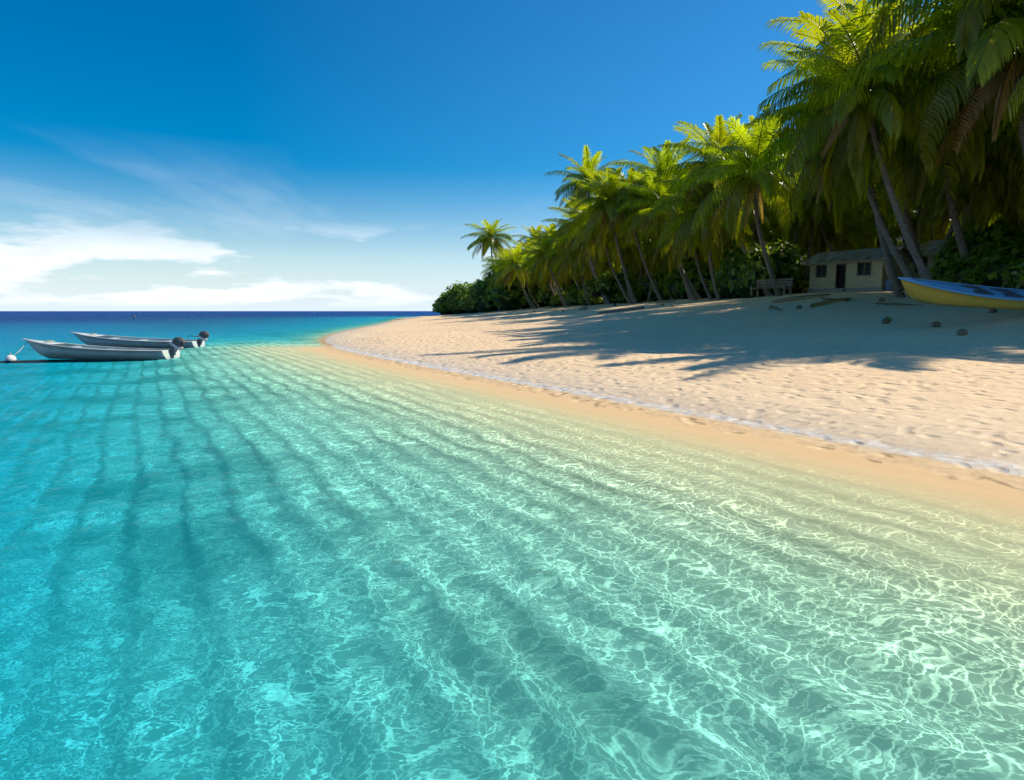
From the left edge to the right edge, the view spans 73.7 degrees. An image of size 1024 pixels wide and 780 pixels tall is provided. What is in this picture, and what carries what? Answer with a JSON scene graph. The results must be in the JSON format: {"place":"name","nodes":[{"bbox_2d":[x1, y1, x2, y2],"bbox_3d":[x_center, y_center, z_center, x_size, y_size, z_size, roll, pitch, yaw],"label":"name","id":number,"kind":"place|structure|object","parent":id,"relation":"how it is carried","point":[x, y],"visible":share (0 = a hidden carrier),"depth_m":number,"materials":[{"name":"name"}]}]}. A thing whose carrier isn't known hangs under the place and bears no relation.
{"place":"outdoors","nodes":[
{"label":"outdoors","id":0,"kind":"place"},
{"bbox_2d":[0,0,948,310],"label":"sky","id":1,"kind":"structure","parent":0,"point":[156,155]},
{"bbox_2d":[0,311,1023,779],"bbox_3d":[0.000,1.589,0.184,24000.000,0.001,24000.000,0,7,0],"label":"water","id":2,"kind":"structure","parent":0,"point":[266,545],"depth_m":4.07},
{"bbox_2d":[5,353,16,360],"bbox_3d":[-16.300,-0.602,22.447,0.553,1.243,0.300,-4,8,-34],"label":"mooring buoy","id":3,"kind":"object","parent":2,"relation":"in","point":[9,357],"visible":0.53,"depth_m":22.24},
{"bbox_2d":[22,337,184,358],"bbox_3d":[-13.846,-1.329,23.205,5.513,1.054,1.578,1,5,0],"label":"motorboat","id":4,"kind":"object","parent":2,"relation":"in","point":[50,349],"visible":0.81,"depth_m":22.70,"materials":[{"name":"paint"}]},
{"bbox_2d":[71,331,208,347],"bbox_3d":[-16.502,-2.161,30.359,6.029,1.054,1.698,1,8,-2],"label":"motorboat","id":5,"kind":"object","parent":2,"relation":"on","point":[95,339],"visible":0.81,"depth_m":29.85,"materials":[{"name":"paint"}]},
{"bbox_2d":[325,291,1023,476],"bbox_3d":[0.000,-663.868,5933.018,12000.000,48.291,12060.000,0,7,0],"label":"terrain","id":6,"kind":"structure","parent":0,"point":[908,380],"depth_m":16.68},
{"bbox_2d":[432,292,453,314],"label":"bush","id":7,"kind":"object","parent":6,"relation":"on","point":[441,308],"visible":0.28,"depth_m":165.66,"materials":[{"name":"green plant"}]},
{"bbox_2d":[443,280,470,293],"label":"bush","id":8,"kind":"object","parent":6,"relation":"on","point":[453,284],"visible":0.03,"depth_m":175.53,"materials":[{"name":"green plant"}]},
{"bbox_2d":[446,284,472,313],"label":"bush","id":9,"kind":"object","parent":6,"relation":"on","point":[453,297],"visible":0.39,"depth_m":160.94,"materials":[{"name":"green plant"}]},
{"bbox_2d":[457,287,478,312],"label":"bush","id":10,"kind":"object","parent":6,"relation":"on","point":[466,303],"visible":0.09,"depth_m":150.10,"materials":[{"name":"green plant"}]},
{"bbox_2d":[460,282,476,298],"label":"bush","id":11,"kind":"object","parent":6,"relation":"on","point":[463,290],"visible":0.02,"depth_m":158.71,"materials":[{"name":"green plant"}]},
{"bbox_2d":[467,279,484,312],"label":"bush","id":12,"kind":"object","parent":6,"relation":"on","point":[473,289],"visible":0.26,"depth_m":142.80,"materials":[{"name":"green plant"}]},
{"bbox_2d":[469,270,502,312],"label":"bush","id":13,"kind":"object","parent":6,"relation":"on","point":[483,304],"visible":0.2,"depth_m":140.21,"materials":[{"name":"green plant"}]},
{"bbox_2d":[481,257,498,275],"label":"palm","id":14,"kind":"object","parent":6,"relation":"on","point":[487,263],"visible":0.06,"depth_m":139.80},
{"bbox_2d":[461,218,519,310],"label":"palm","id":15,"kind":"object","parent":6,"relation":"on","point":[491,239],"visible":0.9,"depth_m":133.97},
{"bbox_2d":[481,248,511,287],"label":"palm","id":16,"kind":"object","parent":6,"relation":"on","point":[494,275],"visible":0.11,"depth_m":127.58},
{"bbox_2d":[491,259,521,309],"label":"palm","id":17,"kind":"object","parent":6,"relation":"on","point":[514,283],"visible":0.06,"depth_m":122.81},
{"bbox_2d":[484,244,537,308],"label":"palm","id":18,"kind":"object","parent":6,"relation":"on","point":[511,269],"visible":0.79,"depth_m":110.48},
{"bbox_2d":[487,282,538,310],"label":"bush","id":19,"kind":"object","parent":6,"relation":"on","point":[506,298],"visible":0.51,"depth_m":122.86,"materials":[{"name":"green plant"}]},
{"bbox_2d":[492,247,535,308],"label":"palm","id":20,"kind":"object","parent":6,"relation":"on","point":[519,287],"visible":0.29,"depth_m":117.45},
{"bbox_2d":[499,249,539,307],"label":"palm","id":21,"kind":"object","parent":6,"relation":"on","point":[536,303],"visible":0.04,"depth_m":121.21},
{"bbox_2d":[511,238,535,250],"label":"palm","id":22,"kind":"object","parent":6,"relation":"on","point":[523,244],"visible":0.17,"depth_m":142.83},
{"bbox_2d":[512,225,543,243],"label":"palm","id":23,"kind":"object","parent":6,"relation":"on","point":[538,228],"visible":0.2,"depth_m":153.77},
{"bbox_2d":[514,277,548,309],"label":"bush","id":24,"kind":"object","parent":6,"relation":"on","point":[524,304],"visible":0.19,"depth_m":123.48,"materials":[{"name":"green plant"}]},
{"bbox_2d":[520,247,562,306],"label":"palm","id":25,"kind":"object","parent":6,"relation":"on","point":[538,271],"visible":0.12,"depth_m":104.88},
{"bbox_2d":[526,223,558,245],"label":"palm","id":26,"kind":"object","parent":6,"relation":"on","point":[546,228],"visible":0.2,"depth_m":132.49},
{"bbox_2d":[518,245,566,292],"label":"palm","id":27,"kind":"object","parent":6,"relation":"on","point":[527,266],"visible":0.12,"depth_m":106.19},
{"bbox_2d":[520,233,565,306],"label":"palm","id":28,"kind":"object","parent":6,"relation":"on","point":[539,260],"visible":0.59,"depth_m":92.45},
{"bbox_2d":[520,245,576,305],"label":"palm","id":29,"kind":"object","parent":6,"relation":"on","point":[544,277],"visible":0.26,"depth_m":99.97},
{"bbox_2d":[525,246,572,287],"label":"palm","id":30,"kind":"object","parent":6,"relation":"on","point":[550,275],"visible":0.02,"depth_m":106.78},
{"bbox_2d":[539,284,565,306],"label":"bush","id":31,"kind":"object","parent":6,"relation":"on","point":[546,294],"visible":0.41,"depth_m":107.67,"materials":[{"name":"green plant"}]},
{"bbox_2d":[537,283,568,305],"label":"bush","id":32,"kind":"object","parent":6,"relation":"on","point":[548,303],"visible":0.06,"depth_m":111.89,"materials":[{"name":"green plant"}]},
{"bbox_2d":[549,292,567,306],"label":"bush","id":33,"kind":"object","parent":6,"relation":"on","point":[556,301],"visible":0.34,"depth_m":104.39,"materials":[{"name":"green plant"}]},
{"bbox_2d":[540,230,579,291],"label":"palm","id":34,"kind":"object","parent":6,"relation":"on","point":[555,257],"visible":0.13,"depth_m":89.44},
{"bbox_2d":[540,218,585,286],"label":"palm","id":35,"kind":"object","parent":6,"relation":"on","point":[549,232],"visible":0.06,"depth_m":88.56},
{"bbox_2d":[564,283,581,305],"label":"bush","id":36,"kind":"object","parent":6,"relation":"on","point":[570,290],"visible":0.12,"depth_m":100.07,"materials":[{"name":"green plant"}]},
{"bbox_2d":[566,284,583,305],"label":"bush","id":37,"kind":"object","parent":6,"relation":"on","point":[573,300],"visible":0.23,"depth_m":96.05,"materials":[{"name":"green plant"}]},
{"bbox_2d":[541,203,610,303],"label":"palm","id":38,"kind":"object","parent":6,"relation":"on","point":[560,231],"visible":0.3,"depth_m":77.17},
{"bbox_2d":[544,226,610,305],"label":"palm","id":39,"kind":"object","parent":6,"relation":"on","point":[573,259],"visible":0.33,"depth_m":81.20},
{"bbox_2d":[549,198,605,303],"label":"palm","id":40,"kind":"object","parent":6,"relation":"on","point":[559,225],"visible":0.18,"depth_m":77.16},
{"bbox_2d":[562,266,592,283],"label":"palm","id":41,"kind":"object","parent":6,"relation":"on","point":[574,279],"visible":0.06,"depth_m":112.95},
{"bbox_2d":[544,144,627,211],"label":"palm","id":42,"kind":"object","parent":6,"relation":"on","point":[581,191],"visible":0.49,"depth_m":91.44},
{"bbox_2d":[577,289,603,305],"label":"bush","id":43,"kind":"object","parent":6,"relation":"on","point":[581,298],"visible":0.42,"depth_m":87.18,"materials":[{"name":"green plant"}]},
{"bbox_2d":[557,189,638,303],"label":"palm","id":44,"kind":"object","parent":6,"relation":"on","point":[603,247],"visible":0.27,"depth_m":68.02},
{"bbox_2d":[564,246,631,284],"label":"palm","id":45,"kind":"object","parent":6,"relation":"on","point":[584,265],"visible":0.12,"depth_m":82.57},
{"bbox_2d":[584,273,616,302],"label":"bush","id":46,"kind":"object","parent":6,"relation":"on","point":[590,287],"visible":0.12,"depth_m":81.78,"materials":[{"name":"green plant"}]},
{"bbox_2d":[564,166,641,303],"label":"palm","id":47,"kind":"object","parent":6,"relation":"on","point":[595,215],"visible":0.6,"depth_m":62.36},
{"bbox_2d":[594,267,638,303],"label":"bush","id":48,"kind":"object","parent":6,"relation":"on","point":[608,284],"visible":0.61,"depth_m":76.31,"materials":[{"name":"green plant"}]},
{"bbox_2d":[578,228,662,302],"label":"palm","id":49,"kind":"object","parent":6,"relation":"on","point":[625,249],"visible":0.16,"depth_m":69.91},
{"bbox_2d":[587,167,663,300],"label":"palm","id":50,"kind":"object","parent":6,"relation":"on","point":[629,196],"visible":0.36,"depth_m":61.88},
{"bbox_2d":[606,253,647,277],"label":"palm","id":51,"kind":"object","parent":6,"relation":"on","point":[626,267],"visible":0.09,"depth_m":96.29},
{"bbox_2d":[616,282,647,302],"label":"bush","id":52,"kind":"object","parent":6,"relation":"on","point":[640,296],"visible":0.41,"depth_m":74.72,"materials":[{"name":"green plant"}]},
{"bbox_2d":[635,271,666,300],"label":"bush","id":53,"kind":"object","parent":6,"relation":"on","point":[644,285],"visible":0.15,"depth_m":73.18,"materials":[{"name":"green plant"}]},
{"bbox_2d":[610,167,697,299],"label":"palm","id":54,"kind":"object","parent":6,"relation":"on","point":[658,192],"visible":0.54,"depth_m":55.04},
{"bbox_2d":[608,172,701,298],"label":"palm","id":55,"kind":"object","parent":6,"relation":"on","point":[698,296],"visible":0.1,"depth_m":60.18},
{"bbox_2d":[621,236,691,301],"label":"palm","id":56,"kind":"object","parent":6,"relation":"on","point":[652,265],"visible":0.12,"depth_m":69.77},
{"bbox_2d":[611,136,707,299],"bbox_3d":[13.631,-14.687,60.645,10.479,14.194,9.627,-3,7,-27],"label":"palm","id":57,"kind":"object","parent":6,"relation":"on","point":[663,161],"visible":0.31,"depth_m":58.69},
{"bbox_2d":[649,262,675,299],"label":"bush","id":58,"kind":"object","parent":6,"relation":"on","point":[658,280],"visible":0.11,"depth_m":69.37,"materials":[{"name":"green plant"}]},
{"bbox_2d":[633,247,705,301],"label":"palm","id":59,"kind":"object","parent":6,"relation":"on","point":[659,266],"depth_m":78.14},
{"bbox_2d":[662,259,702,295],"bbox_3d":[16.769,-10.306,64.695,4.687,4.258,5.765,3,7,26],"label":"bush","id":60,"kind":"object","parent":6,"relation":"on","point":[674,269],"visible":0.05,"depth_m":63.85,"materials":[{"name":"green plant"}]},
{"bbox_2d":[636,232,730,299],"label":"palm","id":61,"kind":"object","parent":6,"relation":"on","point":[666,256],"visible":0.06,"depth_m":66.44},
{"bbox_2d":[638,193,737,299],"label":"palm","id":62,"kind":"object","parent":6,"relation":"on","point":[693,240],"visible":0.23,"depth_m":53.21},
{"bbox_2d":[661,260,717,299],"bbox_3d":[17.209,-9.879,62.796,6.079,4.293,6.592,-2,7,-20],"label":"bush","id":63,"kind":"object","parent":6,"relation":"on","point":[676,289],"visible":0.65,"depth_m":61.49,"materials":[{"name":"green plant"}]},
{"bbox_2d":[598,306,780,313],"bbox_3d":[10.464,-4.838,41.240,2.048,0.529,16.807,-3,7,-24],"label":"driftwood","id":64,"kind":"object","parent":6,"relation":"on","point":[642,307],"visible":0.94,"depth_m":47.27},
{"bbox_2d":[647,157,770,299],"bbox_3d":[13.819,-10.982,48.054,9.053,10.148,8.453,-2,7,-14],"label":"palm","id":65,"kind":"object","parent":6,"relation":"on","point":[685,230],"visible":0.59,"depth_m":47.56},
{"bbox_2d":[653,112,786,295],"bbox_3d":[14.442,-12.600,47.770,9.111,13.104,9.408,3,7,22],"label":"palm","id":66,"kind":"object","parent":6,"relation":"on","point":[721,138],"visible":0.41,"depth_m":46.48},
{"bbox_2d":[709,266,740,298],"bbox_3d":[19.155,-8.958,55.814,5.256,4.136,5.699,-5,8,-37],"label":"bush","id":67,"kind":"object","parent":6,"relation":"on","point":[723,294],"visible":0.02,"depth_m":55.60,"materials":[{"name":"green plant"}]},
{"bbox_2d":[696,199,769,256],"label":"palm","id":68,"kind":"object","parent":6,"relation":"on","point":[727,241],"visible":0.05,"depth_m":63.70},
{"bbox_2d":[691,208,783,259],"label":"palm","id":69,"kind":"object","parent":6,"relation":"on","point":[767,228],"visible":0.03,"depth_m":67.82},
{"bbox_2d":[696,190,785,261],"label":"palm","id":70,"kind":"object","parent":6,"relation":"on","point":[769,239],"visible":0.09,"depth_m":61.81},
{"bbox_2d":[667,103,829,295],"bbox_3d":[14.188,-10.903,41.314,9.902,11.275,9.447,4,8,32],"label":"palm","id":71,"kind":"object","parent":6,"relation":"on","point":[757,186],"visible":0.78,"depth_m":40.37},
{"bbox_2d":[709,274,788,295],"bbox_3d":[17.937,-8.067,51.517,5.791,2.547,6.700,3,7,28],"label":"bush","id":72,"kind":"object","parent":6,"relation":"on","point":[722,285],"visible":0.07,"depth_m":51.20,"materials":[{"name":"green plant"}]},
{"bbox_2d":[692,115,821,241],"bbox_3d":[17.908,-13.141,50.675,10.070,13.301,9.252,6,9,44],"label":"palm","id":73,"kind":"object","parent":6,"relation":"on","point":[765,206],"visible":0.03,"depth_m":49.42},
{"bbox_2d":[718,238,805,297],"bbox_3d":[17.792,-8.710,49.708,6.364,4.643,5.500,-3,7,-27],"label":"bush","id":74,"kind":"object","parent":6,"relation":"on","point":[742,271],"visible":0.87,"depth_m":47.96,"materials":[{"name":"green plant"}]},
{"bbox_2d":[533,298,996,335],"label":"fallen coconuts","id":75,"kind":"object","parent":6,"relation":"on","point":[888,320],"visible":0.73,"depth_m":23.66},
{"bbox_2d":[750,278,792,297],"bbox_3d":[16.500,-6.491,43.543,0.650,1.170,2.850,-3,7,-28],"label":"bench","id":76,"kind":"object","parent":6,"relation":"on","point":[768,286],"visible":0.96,"depth_m":43.35,"materials":[{"name":"brown wood"}]},
{"bbox_2d":[760,205,796,247],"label":"palm","id":77,"kind":"object","parent":6,"relation":"on","point":[773,223],"depth_m":66.34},
{"bbox_2d":[764,228,812,262],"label":"palm","id":78,"kind":"object","parent":6,"relation":"on","point":[781,241],"visible":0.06,"depth_m":70.73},
{"bbox_2d":[785,265,809,293],"bbox_3d":[24.306,-8.840,56.020,4.759,3.052,5.160,1,7,9],"label":"bush","id":79,"kind":"object","parent":6,"relation":"on","point":[798,284],"visible":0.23,"depth_m":54.37,"materials":[{"name":"green plant"}]},
{"bbox_2d":[773,294,830,302],"bbox_3d":[16.345,-4.934,38.530,4.211,0.770,0.372,-8,11,-21],"label":"fallen frond","id":80,"kind":"object","parent":6,"relation":"on","point":[815,296],"visible":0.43,"depth_m":38.38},
{"bbox_2d":[763,187,855,257],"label":"palm","id":81,"kind":"object","parent":6,"relation":"on","point":[826,222],"visible":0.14,"depth_m":58.84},
{"bbox_2d":[772,152,847,256],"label":"palm","id":82,"kind":"object","parent":6,"relation":"on","point":[795,238],"depth_m":58.20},
{"bbox_2d":[752,158,881,251],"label":"palm","id":83,"kind":"object","parent":6,"relation":"on","point":[825,236],"visible":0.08,"depth_m":53.38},
{"bbox_2d":[759,174,878,292],"bbox_3d":[23.614,-12.467,52.984,8.529,10.771,7.956,-2,7,-16],"label":"palm","id":84,"kind":"object","parent":6,"relation":"on","point":[814,215],"visible":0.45,"depth_m":51.98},
{"bbox_2d":[810,298,850,307],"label":"fallen frond","id":85,"kind":"object","parent":6,"relation":"on","point":[813,305],"visible":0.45,"depth_m":33.76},
{"bbox_2d":[822,298,856,299],"bbox_3d":[18.092,-4.395,35.371,0.371,0.803,4.185,-6,9,-40],"label":"driftwood","id":86,"kind":"object","parent":6,"relation":"on","point":[835,298],"visible":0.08,"depth_m":36.52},
{"bbox_2d":[793,197,889,257],"bbox_3d":[29.279,-12.763,60.716,9.131,9.734,8.908,-5,8,-36],"label":"bush","id":87,"kind":"object","parent":6,"relation":"on","point":[856,239],"visible":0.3,"depth_m":59.34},
{"bbox_2d":[785,246,914,293],"bbox_3d":[23.651,-8.209,47.559,4.419,3.088,7.249,-4,8,-32],"label":"hut","id":88,"kind":"object","parent":6,"relation":"on","point":[861,270],"visible":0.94,"depth_m":46.19,"materials":[{"name":"paint"}]},
{"bbox_2d":[757,0,949,297],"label":"palm","id":89,"kind":"object","parent":6,"relation":"on","point":[892,274],"visible":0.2,"depth_m":33.10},
{"bbox_2d":[815,229,898,250],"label":"palm","id":90,"kind":"object","parent":6,"relation":"on","point":[874,240],"depth_m":77.03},
{"bbox_2d":[833,175,882,241],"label":"palm","id":91,"kind":"object","parent":6,"relation":"on","point":[868,206],"visible":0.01,"depth_m":60.62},
{"bbox_2d":[765,0,953,278],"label":"palm","id":92,"kind":"object","parent":6,"relation":"on","point":[848,7],"visible":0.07,"depth_m":36.79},
{"bbox_2d":[747,28,972,277],"bbox_3d":[16.062,-10.044,32.855,8.983,12.399,9.416,0,7,3],"label":"palm","id":93,"kind":"object","parent":6,"relation":"on","point":[861,182],"visible":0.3,"depth_m":32.26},
{"bbox_2d":[761,5,979,279],"bbox_3d":[15.097,-9.635,29.280,8.635,12.787,8.916,2,7,14],"label":"palm","id":94,"kind":"object","parent":6,"relation":"on","point":[870,105],"visible":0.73,"depth_m":28.31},
{"bbox_2d":[855,193,901,248],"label":"palm","id":95,"kind":"object","parent":6,"relation":"on","point":[868,246],"visible":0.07,"depth_m":67.81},
{"bbox_2d":[863,170,931,246],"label":"palm","id":96,"kind":"object","parent":6,"relation":"on","point":[884,220],"depth_m":57.48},
{"bbox_2d":[895,145,907,247],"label":"palm","id":97,"kind":"object","parent":6,"relation":"on","point":[904,242],"depth_m":53.47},
{"bbox_2d":[877,302,927,305],"bbox_3d":[17.432,-3.273,29.306,0.372,0.770,4.211,0,11,-23],"label":"driftwood","id":98,"kind":"object","parent":6,"relation":"on","point":[900,304],"visible":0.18,"depth_m":30.11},
{"bbox_2d":[871,168,935,240],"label":"palm","id":99,"kind":"object","parent":6,"relation":"on","point":[919,213],"depth_m":59.82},
{"bbox_2d":[865,199,961,246],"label":"palm","id":100,"kind":"object","parent":6,"relation":"on","point":[897,231],"visible":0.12,"depth_m":64.87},
{"bbox_2d":[814,22,1023,261],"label":"palm","id":101,"kind":"object","parent":6,"relation":"on","point":[975,167],"visible":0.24,"depth_m":32.59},
{"bbox_2d":[822,0,1023,201],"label":"palm","id":102,"kind":"object","parent":6,"relation":"on","point":[1000,55],"visible":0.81,"depth_m":25.08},
{"bbox_2d":[896,223,960,245],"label":"palm","id":103,"kind":"object","parent":6,"relation":"on","point":[900,244],"visible":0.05,"depth_m":69.58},
{"bbox_2d":[859,0,1023,156],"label":"palm","id":104,"kind":"object","parent":6,"relation":"on","point":[974,19],"visible":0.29,"depth_m":25.72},
{"bbox_2d":[868,129,1023,279],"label":"palm","id":105,"kind":"object","parent":6,"relation":"on","point":[938,206],"visible":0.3,"depth_m":37.34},
{"bbox_2d":[898,145,1019,226],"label":"palm","id":106,"kind":"object","parent":6,"relation":"on","point":[967,199],"depth_m":41.53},
{"bbox_2d":[898,277,1023,309],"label":"boat","id":107,"kind":"object","parent":6,"relation":"on","point":[933,292],"visible":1,"depth_m":20.79,"materials":[{"name":"paint"}]},
{"bbox_2d":[909,231,1023,278],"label":"hut","id":108,"kind":"object","parent":6,"relation":"on","point":[933,250],"visible":0.17,"depth_m":46.73,"materials":[{"name":"paint"}]},
{"bbox_2d":[929,217,1023,281],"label":"bush","id":109,"kind":"object","parent":6,"relation":"on","point":[945,257],"visible":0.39,"depth_m":34.94,"materials":[{"name":"green plant"}]},
{"bbox_2d":[931,108,1023,218],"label":"palm","id":110,"kind":"object","parent":6,"relation":"on","point":[1011,132],"visible":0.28,"depth_m":31.31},
{"bbox_2d":[937,235,1023,288],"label":"bush","id":111,"kind":"object","parent":6,"relation":"on","point":[981,267],"visible":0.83,"depth_m":30.59,"materials":[{"name":"green plant"}]},
{"bbox_2d":[940,74,1022,207],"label":"palm","id":112,"kind":"object","parent":6,"relation":"on","point":[1016,184],"visible":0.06,"depth_m":32.57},
{"bbox_2d":[946,206,1023,231],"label":"palm","id":113,"kind":"object","parent":6,"relation":"on","point":[993,217],"visible":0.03,"depth_m":59.66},
{"bbox_2d":[949,0,1023,129],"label":"palm","id":114,"kind":"object","parent":6,"relation":"on","point":[1016,100],"visible":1,"depth_m":22.37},
{"bbox_2d":[995,199,1021,217],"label":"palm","id":115,"kind":"object","parent":6,"relation":"on","point":[997,213],"visible":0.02,"depth_m":49.28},
{"bbox_2d":[1001,258,1023,289],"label":"bush","id":116,"kind":"object","parent":6,"relation":"on","point":[1017,282],"visible":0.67,"depth_m":28.47,"materials":[{"name":"green plant"}]},
{"bbox_2d":[1015,261,1023,279],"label":"bush","id":117,"kind":"object","parent":6,"relation":"on","point":[1020,266],"visible":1,"depth_m":27.00,"materials":[{"name":"green plant"}]}
]}

